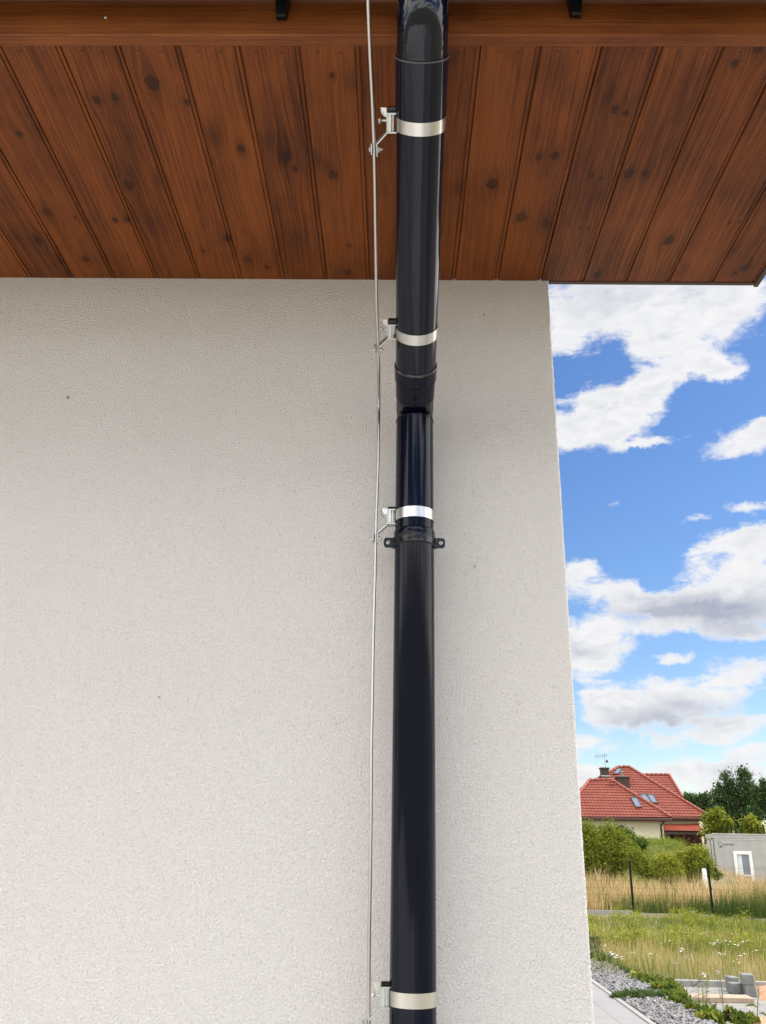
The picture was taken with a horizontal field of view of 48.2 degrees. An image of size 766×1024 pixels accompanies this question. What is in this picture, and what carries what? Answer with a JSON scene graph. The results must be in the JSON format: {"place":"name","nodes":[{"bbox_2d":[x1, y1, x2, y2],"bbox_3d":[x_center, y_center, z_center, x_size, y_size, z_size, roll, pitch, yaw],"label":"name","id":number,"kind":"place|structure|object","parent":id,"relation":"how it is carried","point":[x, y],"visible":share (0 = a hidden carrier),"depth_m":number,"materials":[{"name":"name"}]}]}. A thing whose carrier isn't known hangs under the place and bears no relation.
{"place":"outdoors","nodes":[
{"label":"outdoors","id":0,"kind":"place"},
{"bbox_2d":[591,982,647,1023],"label":"path","id":1,"kind":"structure","parent":0,"point":[607,1009],"depth_m":8.62,"materials":[{"name":"concrete"}]},
{"bbox_2d":[540,275,765,842],"label":"sky","id":2,"kind":"structure","parent":0,"point":[660,390],"materials":[{"name":"blue"}]},
{"bbox_2d":[590,950,717,1023],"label":"gravel","id":3,"kind":"structure","parent":0,"point":[657,1010],"depth_m":9.06,"materials":[{"name":"grey gravel"}]},
{"bbox_2d":[609,986,666,998],"bbox_3d":[2.819,5.338,9.469,0.689,0.167,0.351,4,-21,-8],"label":"juniper","id":4,"kind":"object","parent":3,"relation":"on","point":[641,993],"visible":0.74,"depth_m":9.41,"materials":[{"name":"green plant"}]},
{"bbox_2d":[585,843,765,980],"bbox_3d":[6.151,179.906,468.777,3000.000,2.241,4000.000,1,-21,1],"label":"ground","id":5,"kind":"structure","parent":0,"point":[724,880],"depth_m":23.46,"materials":[{"name":"green plant"}]},
{"bbox_2d":[0,0,765,1023],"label":"house","id":6,"kind":"structure","parent":5,"relation":"on","point":[188,328],"depth_m":2.13,"materials":[{"name":"paint"}]},
{"bbox_2d":[384,531,444,548],"bbox_3d":[0.073,0.083,2.172,0.132,0.027,0.135,17,-26,-36],"label":"pipe bracket","id":7,"kind":"object","parent":6,"relation":"attached to","point":[392,542],"visible":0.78,"depth_m":2.13,"materials":[{"name":"black metal"}]},
{"bbox_2d":[389,0,449,1023],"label":"downpipe","id":8,"kind":"object","parent":6,"relation":"attached to","point":[421,55],"visible":0.98,"depth_m":1.92,"materials":[{"name":"black plastic"}]},
{"bbox_2d":[362,981,436,1023],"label":"strap clamp","id":9,"kind":"object","parent":8,"relation":"attached to","point":[412,1001],"visible":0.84,"depth_m":1.77,"materials":[{"name":"silver metal"}]},
{"bbox_2d":[371,506,433,544],"bbox_3d":[0.056,0.038,2.188,0.154,0.099,0.102,-8,-23,23],"label":"strap clamp","id":10,"kind":"object","parent":8,"relation":"attached to","point":[420,511],"visible":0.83,"depth_m":2.16,"materials":[{"name":"silver metal"}]},
{"bbox_2d":[372,318,437,355],"bbox_3d":[0.051,-0.452,2.140,0.176,0.107,0.084,-5,-22,15],"label":"strap clamp","id":11,"kind":"object","parent":8,"relation":"attached to","point":[407,339],"visible":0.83,"depth_m":2.11,"materials":[{"name":"silver metal"}]},
{"bbox_2d":[369,106,445,156],"bbox_3d":[0.047,-0.824,1.815,0.176,0.107,0.084,-5,-22,15],"label":"strap clamp","id":12,"kind":"object","parent":8,"relation":"attached to","point":[419,129],"visible":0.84,"depth_m":1.78,"materials":[{"name":"silver metal"}]},
{"bbox_2d":[366,0,379,1023],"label":"earthing wire","id":13,"kind":"object","parent":12,"relation":"attached to","point":[368,15],"visible":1,"depth_m":1.96,"materials":[{"name":"grey metal"}]},
{"bbox_2d":[275,0,581,19],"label":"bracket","id":14,"kind":"object","parent":6,"relation":"attached to","point":[282,7],"visible":1,"depth_m":1.78,"materials":[{"name":"black plastic"}]},
{"bbox_2d":[581,815,639,886],"bbox_3d":[9.045,14.157,35.356,3.413,3.256,1.990,1,-21,1],"label":"bush","id":15,"kind":"object","parent":5,"relation":"on","point":[607,845],"visible":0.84,"depth_m":35.06,"materials":[{"name":"green plant"}]},
{"bbox_2d":[589,933,639,972],"bbox_3d":[3.267,6.607,12.803,0.569,0.244,3.851,-1,-21,6],"label":"juniper","id":16,"kind":"object","parent":5,"relation":"on","point":[596,946],"visible":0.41,"depth_m":12.48,"materials":[{"name":"green plant"}]},
{"bbox_2d":[592,979,655,1023],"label":"path kerb","id":17,"kind":"structure","parent":5,"relation":"on","point":[630,1008],"depth_m":8.89,"materials":[{"name":"concrete"}]},
{"bbox_2d":[613,823,651,853],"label":"bush","id":18,"kind":"object","parent":5,"relation":"on","point":[642,843],"visible":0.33,"depth_m":42.82,"materials":[{"name":"green plant"}]},
{"bbox_2d":[626,845,658,890],"bbox_3d":[10.460,14.342,34.096,1.393,1.993,1.023,1,-21,1],"label":"bush","id":19,"kind":"object","parent":5,"relation":"on","point":[636,857],"visible":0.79,"depth_m":34.13,"materials":[{"name":"green plant"}]},
{"bbox_2d":[579,754,705,847],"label":"cream house","id":20,"kind":"structure","parent":5,"relation":"on","point":[653,805],"depth_m":57.86,"materials":[{"name":"red tile"}]},
{"bbox_2d":[586,834,701,888],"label":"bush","id":21,"kind":"object","parent":5,"relation":"on","point":[668,842],"visible":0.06,"depth_m":46.29,"materials":[{"name":"green plant"}]},
{"bbox_2d":[587,836,702,890],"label":"bank grass","id":22,"kind":"structure","parent":5,"relation":"on","point":[658,851],"depth_m":43.72,"materials":[{"name":"green plant"}]},
{"bbox_2d":[646,848,686,886],"bbox_3d":[11.159,14.240,33.701,1.648,1.913,1.148,1,-21,1],"label":"bush","id":23,"kind":"object","parent":5,"relation":"on","point":[663,859],"visible":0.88,"depth_m":33.59,"materials":[{"name":"green plant"}]},
{"bbox_2d":[585,867,765,918],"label":"dry grass","id":24,"kind":"structure","parent":5,"relation":"on","point":[736,903],"depth_m":27.47,"materials":[{"name":"beige plant"}]},
{"bbox_2d":[586,860,765,917],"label":"wire fence","id":25,"kind":"object","parent":5,"relation":"on","point":[596,912],"visible":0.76,"depth_m":25.83,"materials":[{"name":"dark painted metal"},{"name":"steel wire"}]},
{"bbox_2d":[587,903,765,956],"bbox_3d":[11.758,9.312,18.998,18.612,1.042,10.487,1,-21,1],"label":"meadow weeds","id":26,"kind":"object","parent":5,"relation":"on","point":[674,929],"visible":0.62,"depth_m":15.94,"materials":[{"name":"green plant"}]},
{"bbox_2d":[604,919,765,1004],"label":"wildflowers","id":27,"kind":"object","parent":5,"relation":"on","point":[612,954],"visible":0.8,"depth_m":11.37,"materials":[{"name":"white plant"}]},
{"bbox_2d":[673,842,719,885],"bbox_3d":[12.794,14.598,35.030,2.074,2.156,1.246,1,-21,1],"label":"bush","id":28,"kind":"object","parent":5,"relation":"on","point":[688,856],"visible":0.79,"depth_m":34.98,"materials":[{"name":"green plant"}]},
{"bbox_2d":[683,790,714,843],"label":"tree","id":29,"kind":"object","parent":5,"relation":"on","point":[701,801],"visible":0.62,"depth_m":81.01,"materials":[{"name":"green plant"}]},
{"bbox_2d":[702,869,707,890],"bbox_3d":[12.454,14.464,33.013,0.167,1.305,0.167,1,-21,1],"label":"marker post","id":30,"kind":"object","parent":5,"relation":"on","point":[704,874],"visible":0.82,"depth_m":33.09,"materials":[{"name":"white"}]},
{"bbox_2d":[710,864,722,882],"bbox_3d":[14.313,15.701,36.795,0.622,1.146,0.619,-9,-23,25],"label":"bush","id":31,"kind":"object","parent":5,"relation":"on","point":[719,877],"visible":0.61,"depth_m":36.69,"materials":[{"name":"green plant"}]},
{"bbox_2d":[697,805,736,841],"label":"shrub","id":32,"kind":"object","parent":5,"relation":"on","point":[713,820],"visible":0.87,"depth_m":54.21,"materials":[{"name":"green plant"}]},
{"bbox_2d":[675,979,765,986],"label":"yard kerb","id":33,"kind":"structure","parent":5,"relation":"on","point":[691,983],"depth_m":10.85,"materials":[{"name":"concrete"}]},
{"bbox_2d":[710,761,758,833],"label":"tree","id":34,"kind":"object","parent":5,"relation":"on","point":[729,790],"visible":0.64,"depth_m":85.05,"materials":[{"name":"green plant"}]},
{"bbox_2d":[705,833,765,883],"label":"concrete cabin","id":35,"kind":"object","parent":5,"relation":"on","point":[735,851],"visible":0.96,"depth_m":42.23,"materials":[{"name":"white concrete"}]},
{"bbox_2d":[733,851,754,881],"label":"door","id":36,"kind":"structure","parent":35,"relation":"in","point":[742,859],"depth_m":42.04,"materials":[{"name":"white"}]},
{"bbox_2d":[737,812,765,833],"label":"shrub","id":37,"kind":"object","parent":5,"relation":"on","point":[749,824],"visible":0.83,"depth_m":55.95,"materials":[{"name":"green plant"}]},
{"bbox_2d":[746,773,765,823],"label":"tree","id":38,"kind":"object","parent":5,"relation":"on","point":[758,796],"visible":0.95,"depth_m":77.37,"materials":[{"name":"green plant"}]},
{"bbox_2d":[680,986,765,1023],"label":"yard paving","id":39,"kind":"structure","parent":0,"point":[720,1006],"depth_m":9.75,"materials":[{"name":"grey concrete"}]},
{"bbox_2d":[627,970,680,989],"bbox_3d":[3.321,5.680,10.358,0.585,0.236,1.136,1,-21,1],"label":"leafy plant","id":40,"kind":"object","parent":39,"relation":"on","point":[657,982],"visible":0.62,"depth_m":10.34,"materials":[{"name":"green plant"}]},
{"bbox_2d":[655,983,699,1004],"bbox_3d":[3.247,5.373,9.513,0.421,0.208,1.142,-3,-21,11],"label":"leafy plant","id":41,"kind":"object","parent":39,"relation":"on","point":[676,993],"visible":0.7,"depth_m":9.35,"materials":[{"name":"green plant"}]},
{"bbox_2d":[703,979,708,1001],"bbox_3d":[3.473,5.198,9.177,0.120,0.329,0.032,1,-21,1],"label":"weed","id":42,"kind":"object","parent":39,"relation":"on","point":[706,989],"visible":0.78,"depth_m":9.20,"materials":[{"name":"green plant"}]},
{"bbox_2d":[688,994,754,1002],"bbox_3d":[3.864,5.629,9.905,0.773,0.051,0.240,1,-21,1],"label":"wooden plank","id":43,"kind":"object","parent":39,"relation":"on","point":[731,998],"visible":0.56,"depth_m":9.80,"materials":[{"name":"beige wood"}]},
{"bbox_2d":[683,1000,760,1023],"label":"leafy plant","id":44,"kind":"object","parent":39,"relation":"on","point":[730,1014],"visible":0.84,"depth_m":8.40,"materials":[{"name":"green plant"}]},
{"bbox_2d":[725,976,738,989],"bbox_3d":[4.332,5.846,10.605,0.120,0.159,0.150,2,-21,-2],"label":"concrete block","id":45,"kind":"object","parent":39,"relation":"on","point":[731,979],"depth_m":10.57,"materials":[{"name":"grey concrete"}]},
{"bbox_2d":[742,984,756,996],"bbox_3d":[4.403,5.745,10.279,0.125,0.119,0.160,-1,-21,6],"label":"concrete block","id":46,"kind":"object","parent":39,"relation":"on","point":[750,990],"depth_m":10.21,"materials":[{"name":"grey concrete"}]},
{"bbox_2d":[739,973,754,984],"bbox_3d":[4.390,5.634,10.321,0.135,0.114,0.150,-2,-21,9],"label":"concrete block","id":47,"kind":"object","parent":46,"relation":"on","point":[746,978],"depth_m":10.26,"materials":[{"name":"grey concrete"}]},
{"bbox_2d":[745,981,765,1015],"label":"weed","id":48,"kind":"object","parent":39,"relation":"on","point":[763,1013],"visible":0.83,"depth_m":8.78,"materials":[{"name":"green plant"}]},
{"bbox_2d":[753,1017,765,1023],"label":"sand","id":49,"kind":"structure","parent":39,"relation":"on","point":[763,1020],"depth_m":8.53,"materials":[{"name":"beige sand"}]},
{"bbox_2d":[756,985,765,1000],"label":"sand","id":50,"kind":"structure","parent":39,"relation":"on","point":[762,993],"depth_m":10.36,"materials":[{"name":"sand"}]},
{"bbox_2d":[727,982,742,994],"bbox_3d":[4.279,5.790,10.402,0.130,0.119,0.140,4,-21,-7],"label":"concrete block","id":51,"kind":"object","parent":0,"point":[734,988],"depth_m":10.35,"materials":[{"name":"grey concrete"}]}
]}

